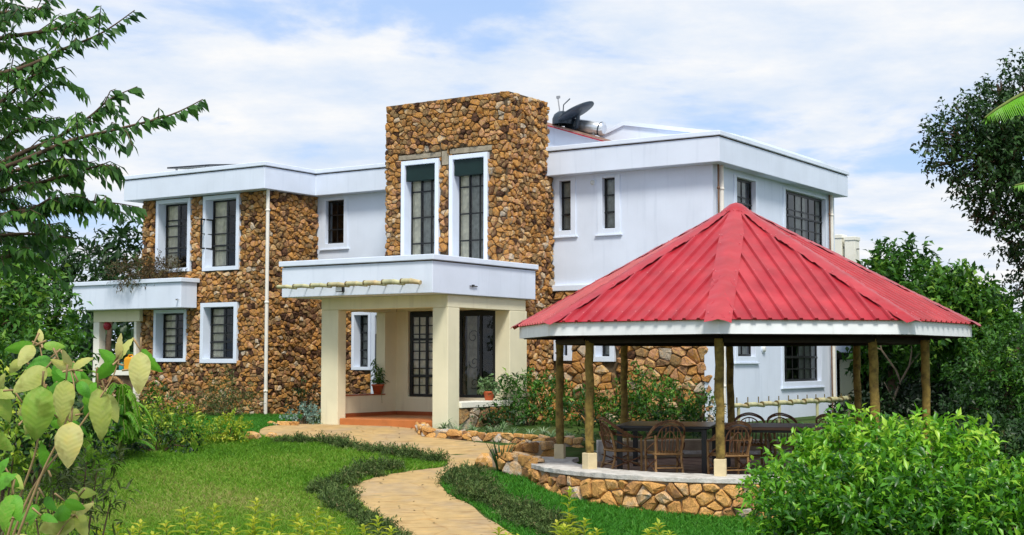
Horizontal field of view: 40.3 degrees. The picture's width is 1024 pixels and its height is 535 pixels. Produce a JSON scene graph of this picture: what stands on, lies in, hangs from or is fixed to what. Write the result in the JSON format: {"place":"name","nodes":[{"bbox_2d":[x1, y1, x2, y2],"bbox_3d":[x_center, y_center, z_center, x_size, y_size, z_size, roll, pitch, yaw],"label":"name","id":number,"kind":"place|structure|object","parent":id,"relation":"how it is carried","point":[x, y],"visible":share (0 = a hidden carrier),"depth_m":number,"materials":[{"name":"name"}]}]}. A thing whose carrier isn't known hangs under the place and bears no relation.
{"place":"outdoors","nodes":[
{"label":"outdoors","id":0,"kind":"place"},
{"bbox_2d":[0,433,446,534],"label":"lawn grass","id":1,"kind":"structure","parent":0,"point":[193,480],"depth_m":21.86,"materials":[{"name":"plant"}]},
{"bbox_2d":[259,423,510,534],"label":"path","id":2,"kind":"structure","parent":0,"point":[420,509],"depth_m":21.61,"materials":[{"name":"stone"}]},
{"bbox_2d":[1,362,1020,534],"bbox_3d":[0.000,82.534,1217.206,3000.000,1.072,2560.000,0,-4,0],"label":"ground","id":3,"kind":"structure","parent":0,"point":[573,452],"depth_m":27.61,"materials":[{"name":"plant"}]},
{"bbox_2d":[0,357,56,534],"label":"yellow green shrub","id":4,"kind":"object","parent":3,"relation":"on","point":[16,458],"visible":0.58,"depth_m":11.87,"materials":[{"name":"green plant"}]},
{"bbox_2d":[0,242,96,450],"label":"leafy tree","id":5,"kind":"object","parent":3,"relation":"on","point":[22,296],"visible":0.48,"depth_m":24.86,"materials":[{"name":"green plant"}]},
{"bbox_2d":[0,313,100,466],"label":"hedge shrub","id":6,"kind":"object","parent":3,"relation":"on","point":[30,336],"visible":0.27,"depth_m":23.42,"materials":[{"name":"green plant"}]},
{"bbox_2d":[1,239,112,324],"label":"leafy tree","id":7,"kind":"object","parent":3,"relation":"on","point":[73,268],"visible":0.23,"depth_m":40.56,"materials":[{"name":"green plant"}]},
{"bbox_2d":[0,331,123,491],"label":"hedge shrub","id":8,"kind":"object","parent":3,"relation":"on","point":[47,440],"visible":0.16,"depth_m":21.65,"materials":[{"name":"green plant"}]},
{"bbox_2d":[1,426,141,534],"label":"shrub","id":9,"kind":"object","parent":3,"relation":"on","point":[70,484],"visible":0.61,"depth_m":8.94,"materials":[{"name":"green plant"}]},
{"bbox_2d":[0,329,162,534],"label":"broad leaved plant","id":10,"kind":"object","parent":3,"relation":"on","point":[44,406],"visible":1,"depth_m":4.48,"materials":[{"name":"green plant"}]},
{"bbox_2d":[53,211,143,351],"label":"leafy tree","id":11,"kind":"object","parent":3,"relation":"on","point":[105,251],"visible":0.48,"depth_m":45.91,"materials":[{"name":"green plant"}]},
{"bbox_2d":[0,0,208,291],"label":"leafy tree","id":12,"kind":"object","parent":3,"relation":"on","point":[42,238],"visible":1,"depth_m":8.06,"materials":[{"name":"green plant"}]},
{"bbox_2d":[93,519,148,534],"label":"golden shrub","id":13,"kind":"object","parent":3,"relation":"on","point":[133,529],"visible":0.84,"depth_m":11.61,"materials":[{"name":"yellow plant"}]},
{"bbox_2d":[86,382,156,457],"bbox_3d":[-6.781,2.675,24.191,1.176,1.365,1.257,0,-4,0],"label":"feathery shrub","id":14,"kind":"object","parent":3,"relation":"on","point":[124,392],"visible":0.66,"depth_m":24.05,"materials":[{"name":"green plant"}]},
{"bbox_2d":[103,424,203,458],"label":"dark shrub","id":15,"kind":"object","parent":3,"relation":"on","point":[135,445],"visible":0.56,"depth_m":24.97,"materials":[{"name":"green plant"}]},
{"bbox_2d":[138,377,179,414],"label":"yellow green shrub","id":16,"kind":"object","parent":3,"relation":"on","point":[151,396],"visible":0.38,"depth_m":33.36,"materials":[{"name":"green plant"}]},
{"bbox_2d":[121,383,216,415],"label":"wispy shrub","id":17,"kind":"object","parent":3,"relation":"on","point":[173,399],"visible":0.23,"depth_m":33.27,"materials":[{"name":"green plant"}]},
{"bbox_2d":[117,396,221,449],"bbox_3d":[-6.255,2.963,25.747,1.865,1.206,1.440,0,-4,0],"label":"yellow green shrub","id":18,"kind":"object","parent":3,"relation":"on","point":[167,416],"visible":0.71,"depth_m":25.71,"materials":[{"name":"green plant"}]},
{"bbox_2d":[150,503,228,534],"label":"golden shrub","id":19,"kind":"object","parent":3,"relation":"on","point":[196,522],"visible":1,"depth_m":11.52,"materials":[{"name":"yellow plant"}]},
{"bbox_2d":[84,412,301,437],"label":"lawn grass","id":20,"kind":"structure","parent":3,"relation":"on","point":[259,421],"depth_m":29.64,"materials":[{"name":"plant"}]},
{"bbox_2d":[199,408,253,442],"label":"golden shrub","id":21,"kind":"object","parent":3,"relation":"on","point":[225,436],"visible":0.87,"depth_m":26.19,"materials":[{"name":"green plant"}]},
{"bbox_2d":[183,367,275,416],"bbox_3d":[-6.636,3.315,32.825,2.386,2.059,1.806,-1,-4,17],"label":"wispy shrub","id":22,"kind":"object","parent":3,"relation":"on","point":[213,403],"visible":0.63,"depth_m":32.80,"materials":[{"name":"green plant"}]},
{"bbox_2d":[227,497,284,534],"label":"golden shrub","id":23,"kind":"object","parent":3,"relation":"on","point":[252,525],"visible":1,"depth_m":11.85,"materials":[{"name":"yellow plant"}]},
{"bbox_2d":[279,401,322,423],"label":"silver plant","id":24,"kind":"object","parent":3,"relation":"on","point":[309,416],"visible":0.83,"depth_m":29.40,"materials":[{"name":"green plant"}]},
{"bbox_2d":[283,379,320,419],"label":"dark shrub","id":25,"kind":"object","parent":3,"relation":"on","point":[304,396],"visible":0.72,"depth_m":31.51,"materials":[{"name":"green plant"}]},
{"bbox_2d":[286,507,345,534],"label":"golden shrub","id":26,"kind":"object","parent":3,"relation":"on","point":[312,532],"visible":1,"depth_m":12.11,"materials":[{"name":"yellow plant"}]},
{"bbox_2d":[303,480,335,494],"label":"juniper shrub","id":27,"kind":"object","parent":3,"relation":"on","point":[315,488],"visible":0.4,"depth_m":21.08,"materials":[{"name":"green plant"}]},
{"bbox_2d":[317,482,356,506],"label":"juniper shrub","id":28,"kind":"object","parent":3,"relation":"on","point":[332,491],"visible":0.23,"depth_m":20.40,"materials":[{"name":"green plant"}]},
{"bbox_2d":[329,433,360,449],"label":"juniper shrub","id":29,"kind":"object","parent":3,"relation":"on","point":[341,443],"visible":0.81,"depth_m":25.50,"materials":[{"name":"green plant"}]},
{"bbox_2d":[327,469,364,486],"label":"juniper shrub","id":30,"kind":"object","parent":3,"relation":"on","point":[350,480],"visible":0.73,"depth_m":21.86,"materials":[{"name":"green plant"}]},
{"bbox_2d":[330,493,368,513],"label":"juniper shrub","id":31,"kind":"object","parent":3,"relation":"on","point":[357,504],"visible":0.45,"depth_m":19.70,"materials":[{"name":"green plant"}]},
{"bbox_2d":[346,459,378,476],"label":"juniper shrub","id":32,"kind":"object","parent":3,"relation":"on","point":[365,470],"visible":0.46,"depth_m":22.61,"materials":[{"name":"green plant"}]},
{"bbox_2d":[357,515,398,534],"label":"golden shrub","id":33,"kind":"object","parent":3,"relation":"on","point":[377,524],"visible":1,"depth_m":12.30,"materials":[{"name":"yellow plant"}]},
{"bbox_2d":[374,452,413,473],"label":"juniper shrub","id":34,"kind":"object","parent":3,"relation":"on","point":[389,467],"visible":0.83,"depth_m":23.07,"materials":[{"name":"green plant"}]},
{"bbox_2d":[379,442,411,456],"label":"juniper shrub","id":35,"kind":"object","parent":3,"relation":"on","point":[396,451],"visible":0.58,"depth_m":24.55,"materials":[{"name":"green plant"}]},
{"bbox_2d":[394,442,429,459],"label":"juniper shrub","id":36,"kind":"object","parent":3,"relation":"on","point":[413,451],"visible":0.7,"depth_m":24.34,"materials":[{"name":"green plant"}]},
{"bbox_2d":[420,447,454,462],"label":"juniper shrub","id":37,"kind":"object","parent":3,"relation":"on","point":[438,458],"visible":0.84,"depth_m":23.98,"materials":[{"name":"green plant"}]},
{"bbox_2d":[435,465,466,485],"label":"juniper shrub","id":38,"kind":"object","parent":3,"relation":"on","point":[449,474],"visible":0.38,"depth_m":21.92,"materials":[{"name":"green plant"}]},
{"bbox_2d":[70,91,848,429],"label":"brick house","id":39,"kind":"structure","parent":3,"relation":"on","point":[490,219],"depth_m":31.39,"materials":[{"name":"stone"}]},
{"bbox_2d":[104,249,186,293],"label":"roof plant","id":40,"kind":"object","parent":39,"relation":"on","point":[147,271],"visible":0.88,"depth_m":35.65,"materials":[{"name":"green plant"}]},
{"bbox_2d":[153,309,187,361],"bbox_3d":[-8.671,1.754,35.855,1.186,1.336,0.356,-2,-5,33],"label":"window","id":41,"kind":"structure","parent":39,"relation":"in","point":[164,321],"depth_m":36.04,"materials":[{"name":"white paint"}]},
{"bbox_2d":[155,198,192,272],"bbox_3d":[-8.646,-0.814,35.962,1.256,1.876,0.431,-2,-5,33],"label":"window","id":42,"kind":"structure","parent":39,"relation":"in","point":[166,233],"depth_m":36.20,"materials":[{"name":"white paint"}]},
{"bbox_2d":[167,164,232,170],"bbox_3d":[-8.049,-2.510,36.755,1.550,0.470,1.300,-2,-5,33],"label":"solar panel","id":43,"kind":"object","parent":39,"relation":"on","point":[194,166],"visible":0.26,"depth_m":36.34,"materials":[{"name":"black"}]},
{"bbox_2d":[199,302,238,362],"bbox_3d":[-7.227,1.637,34.909,1.266,1.506,0.356,-2,-5,33],"label":"window","id":44,"kind":"structure","parent":39,"relation":"in","point":[212,315],"depth_m":35.10,"materials":[{"name":"white paint"}]},
{"bbox_2d":[200,193,240,270],"bbox_3d":[-7.235,-0.868,34.998,1.256,1.896,0.491,-2,-5,33],"label":"window","id":45,"kind":"structure","parent":39,"relation":"in","point":[213,244],"depth_m":35.26,"materials":[{"name":"white paint"}]},
{"bbox_2d":[319,197,348,250],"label":"window","id":46,"kind":"structure","parent":39,"relation":"in","point":[337,245],"depth_m":35.41,"materials":[{"name":"white paint"}]},
{"bbox_2d":[275,278,421,288],"bbox_3d":[-3.296,0.337,28.132,3.763,0.143,0.262,-2,-5,33],"label":"bamboo gutter","id":47,"kind":"object","parent":39,"relation":"attached to","point":[384,282],"visible":1,"depth_m":27.90,"materials":[{"name":"brown"}]},
{"bbox_2d":[351,312,370,369],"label":"window","id":48,"kind":"structure","parent":39,"relation":"in","point":[360,321],"depth_m":34.75,"materials":[{"name":"white paint"}]},
{"bbox_2d":[371,312,375,393],"bbox_3d":[-3.061,2.313,34.231,0.796,2.506,0.422,-2,-5,33],"label":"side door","id":49,"kind":"structure","parent":39,"relation":"in","point":[373,315],"depth_m":34.32,"materials":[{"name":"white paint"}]},
{"bbox_2d":[369,358,388,394],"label":"potted plant","id":50,"kind":"object","parent":39,"relation":"on","point":[377,388],"visible":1,"depth_m":30.68,"materials":[{"name":"green plant"}]},
{"bbox_2d":[401,158,440,254],"bbox_3d":[-1.996,-1.146,31.637,1.056,2.566,0.356,-2,-5,33],"label":"window","id":51,"kind":"structure","parent":39,"relation":"in","point":[413,173],"depth_m":31.76,"materials":[{"name":"white paint"}]},
{"bbox_2d":[449,152,488,258],"bbox_3d":[-0.878,-1.210,30.902,1.036,2.596,0.356,-2,-5,33],"label":"window","id":52,"kind":"structure","parent":39,"relation":"in","point":[461,167],"depth_m":31.02,"materials":[{"name":"white paint"}]},
{"bbox_2d":[476,373,501,399],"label":"potted plant","id":53,"kind":"object","parent":39,"relation":"on","point":[491,391],"visible":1,"depth_m":29.00,"materials":[{"name":"green plant"}]},
{"bbox_2d":[554,340,573,360],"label":"window","id":54,"kind":"structure","parent":39,"relation":"in","point":[567,355],"depth_m":31.26,"materials":[{"name":"white paint"}]},
{"bbox_2d":[553,178,577,237],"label":"window","id":55,"kind":"structure","parent":39,"relation":"in","point":[568,198],"depth_m":31.67,"materials":[{"name":"white paint"}]},
{"bbox_2d":[552,98,593,131],"bbox_3d":[1.406,-3.594,32.908,1.072,0.790,0.856,-2,-5,33],"label":"satellite dish","id":56,"kind":"object","parent":39,"relation":"on","point":[563,117],"visible":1,"depth_m":32.79,"materials":[{"name":"metal"}]},
{"bbox_2d":[565,118,606,135],"bbox_3d":[1.759,-3.291,33.087,1.039,0.603,0.348,-2,-5,33],"label":"water heater","id":57,"kind":"object","parent":39,"relation":"on","point":[594,128],"visible":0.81,"depth_m":32.88,"materials":[{"name":"silver metal"}]},
{"bbox_2d":[593,346,615,361],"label":"window","id":58,"kind":"structure","parent":39,"relation":"in","point":[601,353],"depth_m":30.81,"materials":[{"name":"white paint"}]},
{"bbox_2d":[595,174,621,235],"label":"window","id":59,"kind":"structure","parent":39,"relation":"in","point":[612,185],"depth_m":31.05,"materials":[{"name":"white paint"}]},
{"bbox_2d":[734,174,757,213],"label":"window","id":60,"kind":"structure","parent":39,"relation":"in","point":[739,184],"depth_m":31.21,"materials":[{"name":"white paint"}]},
{"bbox_2d":[734,346,759,363],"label":"window","id":61,"kind":"structure","parent":39,"relation":"in","point":[741,356],"depth_m":30.81,"materials":[{"name":"white paint"}]},
{"bbox_2d":[781,346,824,388],"bbox_3d":[6.907,1.897,33.515,0.231,1.995,2.710,-2,-5,33],"label":"window","id":62,"kind":"structure","parent":39,"relation":"in","point":[806,379],"depth_m":33.78,"materials":[{"name":"white paint"}]},
{"bbox_2d":[783,186,827,247],"bbox_3d":[7.095,-0.858,33.973,0.231,1.935,2.960,-2,-5,33],"label":"window","id":63,"kind":"structure","parent":39,"relation":"in","point":[798,210],"depth_m":34.19,"materials":[{"name":"white paint"}]},
{"bbox_2d":[450,480,492,502],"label":"juniper shrub","id":64,"kind":"object","parent":3,"relation":"on","point":[476,485],"visible":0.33,"depth_m":20.77,"materials":[{"name":"green plant"}]},
{"bbox_2d":[463,485,500,503],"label":"juniper shrub","id":65,"kind":"object","parent":3,"relation":"on","point":[477,493],"visible":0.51,"depth_m":20.48,"materials":[{"name":"green plant"}]},
{"bbox_2d":[475,453,491,466],"bbox_3d":[-0.438,3.302,23.798,0.416,0.280,0.385,3,-5,-34],"label":"boulder","id":66,"kind":"object","parent":3,"relation":"on","point":[482,459],"visible":0.59,"depth_m":23.64,"materials":[{"name":"stone"}]},
{"bbox_2d":[469,468,503,486],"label":"juniper shrub","id":67,"kind":"object","parent":3,"relation":"on","point":[485,476],"visible":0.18,"depth_m":21.67,"materials":[{"name":"green plant"}]},
{"bbox_2d":[468,398,526,431],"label":"leafy shrub","id":68,"kind":"object","parent":3,"relation":"on","point":[489,418],"visible":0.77,"depth_m":27.94,"materials":[{"name":"green plant"}]},
{"bbox_2d":[415,422,584,447],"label":"stone kerb","id":69,"kind":"structure","parent":3,"relation":"on","point":[424,429],"depth_m":26.35,"materials":[{"name":"brown stone"}]},
{"bbox_2d":[484,436,518,472],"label":"spiky plant","id":70,"kind":"object","parent":3,"relation":"on","point":[494,455],"visible":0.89,"depth_m":22.88,"materials":[{"name":"green plant"}]},
{"bbox_2d":[487,506,530,523],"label":"juniper shrub","id":71,"kind":"object","parent":3,"relation":"on","point":[504,514],"visible":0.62,"depth_m":19.15,"materials":[{"name":"green plant"}]},
{"bbox_2d":[3,284,1023,380],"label":"woodland","id":72,"kind":"object","parent":3,"relation":"on","point":[126,329],"visible":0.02,"depth_m":74.64,"materials":[{"name":"green plant"}]},
{"bbox_2d":[495,451,544,476],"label":"flank wall","id":73,"kind":"structure","parent":3,"relation":"on","point":[515,462],"depth_m":22.66,"materials":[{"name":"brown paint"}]},
{"bbox_2d":[490,441,554,466],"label":"rocks","id":74,"kind":"structure","parent":3,"relation":"on","point":[540,448],"depth_m":23.97,"materials":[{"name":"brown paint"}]},
{"bbox_2d":[504,499,541,513],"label":"juniper shrub","id":75,"kind":"object","parent":3,"relation":"on","point":[521,507],"visible":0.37,"depth_m":19.45,"materials":[{"name":"green plant"}]},
{"bbox_2d":[509,513,551,531],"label":"juniper shrub","id":76,"kind":"object","parent":3,"relation":"on","point":[527,522],"visible":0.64,"depth_m":18.69,"materials":[{"name":"green plant"}]},
{"bbox_2d":[487,363,576,426],"bbox_3d":[0.406,2.877,29.008,1.909,1.794,2.125,0,-4,0],"label":"leafy shrub","id":77,"kind":"object","parent":3,"relation":"on","point":[527,411],"visible":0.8,"depth_m":29.05,"materials":[{"name":"green plant"}]},
{"bbox_2d":[521,493,549,511],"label":"juniper shrub","id":78,"kind":"object","parent":3,"relation":"on","point":[538,504],"visible":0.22,"depth_m":19.65,"materials":[{"name":"green plant"}]},
{"bbox_2d":[534,507,577,526],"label":"juniper shrub","id":79,"kind":"object","parent":3,"relation":"on","point":[544,517],"visible":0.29,"depth_m":18.68,"materials":[{"name":"green plant"}]},
{"bbox_2d":[549,486,603,534],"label":"golden shrub","id":80,"kind":"object","parent":3,"relation":"on","point":[564,526],"visible":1,"depth_m":12.56,"materials":[{"name":"yellow plant"}]},
{"bbox_2d":[545,379,634,427],"bbox_3d":[1.565,2.865,28.376,1.748,1.197,1.387,-2,-4,32],"label":"leafy shrub","id":81,"kind":"object","parent":3,"relation":"on","point":[569,404],"visible":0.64,"depth_m":28.42,"materials":[{"name":"green plant"}]},
{"bbox_2d":[574,400,708,438],"bbox_3d":[2.505,3.098,26.973,2.623,1.099,1.228,0,-4,0],"label":"leafy shrub","id":82,"kind":"object","parent":3,"relation":"on","point":[656,433],"visible":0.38,"depth_m":27.02,"materials":[{"name":"green plant"}]},
{"bbox_2d":[607,359,709,431],"bbox_3d":[2.913,2.724,28.091,2.138,1.806,1.796,0,-4,0],"label":"leafy shrub","id":83,"kind":"object","parent":3,"relation":"on","point":[638,401],"visible":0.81,"depth_m":28.04,"materials":[{"name":"green plant"}]},
{"bbox_2d":[642,518,675,534],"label":"golden shrub","id":84,"kind":"object","parent":3,"relation":"on","point":[657,527],"visible":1,"depth_m":12.45,"materials":[{"name":"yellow plant"}]},
{"bbox_2d":[670,384,726,435],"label":"leafy shrub","id":85,"kind":"object","parent":3,"relation":"on","point":[699,404],"visible":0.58,"depth_m":27.57,"materials":[{"name":"green plant"}]},
{"bbox_2d":[510,203,980,518],"bbox_3d":[3.710,1.478,22.953,7.187,5.125,7.187,-3,-5,36],"label":"gazebo","id":86,"kind":"object","parent":3,"relation":"on","point":[730,276],"visible":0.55,"depth_m":20.80,"materials":[{"name":"red metal roofing"},{"name":"wood"},{"name":"white paint"}]},
{"bbox_2d":[599,417,642,470],"bbox_3d":[1.680,2.792,22.000,0.603,0.884,0.590,1,-4,-20],"label":"cane chair","id":87,"kind":"object","parent":86,"relation":"on","point":[614,449],"visible":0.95,"depth_m":21.84,"materials":[{"name":"wicker"}]},
{"bbox_2d":[613,421,715,473],"bbox_3d":[2.520,2.888,22.478,1.500,0.745,1.750,-1,-4,14],"label":"dining table","id":88,"kind":"object","parent":86,"relation":"on","point":[635,427],"visible":0.61,"depth_m":21.85,"materials":[{"name":"wood"}]},
{"bbox_2d":[644,420,685,472],"bbox_3d":[2.335,2.738,21.173,0.590,0.884,0.603,1,-4,-8],"label":"cane chair","id":89,"kind":"object","parent":86,"relation":"on","point":[677,452],"visible":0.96,"depth_m":20.99,"materials":[{"name":"wicker"}]},
{"bbox_2d":[706,421,751,473],"bbox_3d":[3.261,2.711,20.775,0.590,0.884,0.603,1,-4,-16],"label":"cane chair","id":90,"kind":"object","parent":86,"relation":"on","point":[738,454],"visible":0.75,"depth_m":20.63,"materials":[{"name":"wicker"}]},
{"bbox_2d":[733,412,766,466],"bbox_3d":[4.007,2.893,23.522,0.590,0.884,0.603,-1,-4,8],"label":"cane chair","id":91,"kind":"object","parent":86,"relation":"on","point":[760,443],"visible":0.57,"depth_m":23.65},
{"bbox_2d":[725,423,822,468],"bbox_3d":[4.080,2.855,21.979,1.600,0.745,1.500,-1,-4,12],"label":"dining table","id":92,"kind":"object","parent":86,"relation":"on","point":[771,427],"visible":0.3,"depth_m":21.52,"materials":[{"name":"wood"}]},
{"bbox_2d":[767,412,797,463],"bbox_3d":[4.576,2.887,23.423,0.590,0.884,0.603,0,-4,-6],"label":"cane chair","id":93,"kind":"object","parent":86,"relation":"on","point":[769,437],"visible":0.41,"depth_m":23.57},
{"bbox_2d":[735,393,851,422],"bbox_3d":[6.270,3.527,30.674,0.134,1.478,7.011,-2,-5,33],"label":"bamboo rail","id":94,"kind":"object","parent":3,"relation":"on","point":[805,401],"visible":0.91,"depth_m":30.38,"materials":[{"name":"brown"}]},
{"bbox_2d":[835,234,889,410],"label":"terrace annexe","id":95,"kind":"structure","parent":3,"relation":"on","point":[846,247],"depth_m":37.34,"materials":[{"name":"beige paint"}]},
{"bbox_2d":[733,402,1023,534],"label":"bush","id":96,"kind":"object","parent":3,"relation":"on","point":[896,486],"visible":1,"depth_m":14.20,"materials":[{"name":"green plant"}]},
{"bbox_2d":[836,230,958,405],"bbox_3d":[9.970,1.449,35.892,3.648,4.759,3.655,0,-4,0],"label":"leafy tree","id":97,"kind":"object","parent":3,"relation":"on","point":[892,267],"visible":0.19,"depth_m":35.60,"materials":[{"name":"green plant"}]},
{"bbox_2d":[877,345,917,409],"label":"bare branched shrub","id":98,"kind":"object","parent":3,"relation":"on","point":[895,369],"visible":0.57,"depth_m":33.90,"materials":[{"name":"brown plant"}]},
{"bbox_2d":[827,361,1002,419],"bbox_3d":[9.424,3.526,32.455,3.811,2.808,4.032,2,-4,-24],"label":"dark shrub","id":99,"kind":"object","parent":3,"relation":"on","point":[899,407],"visible":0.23,"depth_m":32.63,"materials":[{"name":"green plant"}]},
{"bbox_2d":[836,337,1000,409],"bbox_3d":[11.067,3.518,39.613,7.387,5.571,4.368,-4,-5,43],"label":"leafy tree","id":100,"kind":"object","parent":3,"relation":"on","point":[865,380],"visible":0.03,"depth_m":38.93,"materials":[{"name":"green plant"}]},
{"bbox_2d":[901,257,1023,397],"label":"leafy tree","id":101,"kind":"object","parent":3,"relation":"on","point":[961,294],"visible":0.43,"depth_m":32.37,"materials":[{"name":"green plant"}]},
{"bbox_2d":[910,47,1023,368],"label":"tall tree","id":102,"kind":"object","parent":3,"relation":"on","point":[997,158],"visible":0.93,"depth_m":21.91,"materials":[{"name":"green plant"}]},
{"bbox_2d":[937,371,1023,429],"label":"dark shrub","id":103,"kind":"object","parent":3,"relation":"on","point":[1007,400],"visible":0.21,"depth_m":28.14,"materials":[{"name":"green plant"}]},
{"bbox_2d":[938,312,1023,427],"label":"leafy tree","id":104,"kind":"object","parent":3,"relation":"on","point":[1009,372],"visible":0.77,"depth_m":28.60,"materials":[{"name":"green plant"}]},
{"bbox_2d":[949,407,1023,493],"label":"dark shrub","id":105,"kind":"object","parent":3,"relation":"on","point":[1011,448],"visible":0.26,"depth_m":21.22,"materials":[{"name":"green plant"}]},
{"bbox_2d":[982,92,1023,190],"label":"banana plant","id":106,"kind":"object","parent":3,"relation":"on","point":[1018,99],"visible":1,"depth_m":8.79,"materials":[{"name":"green plant"}]},
{"bbox_2d":[0,0,1023,356],"label":"sky","id":107,"kind":"structure","parent":0,"point":[848,85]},
{"bbox_2d":[441,469,845,534],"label":"lawn grass","id":108,"kind":"structure","parent":0,"point":[633,521],"depth_m":19.30,"materials":[{"name":"plant"}]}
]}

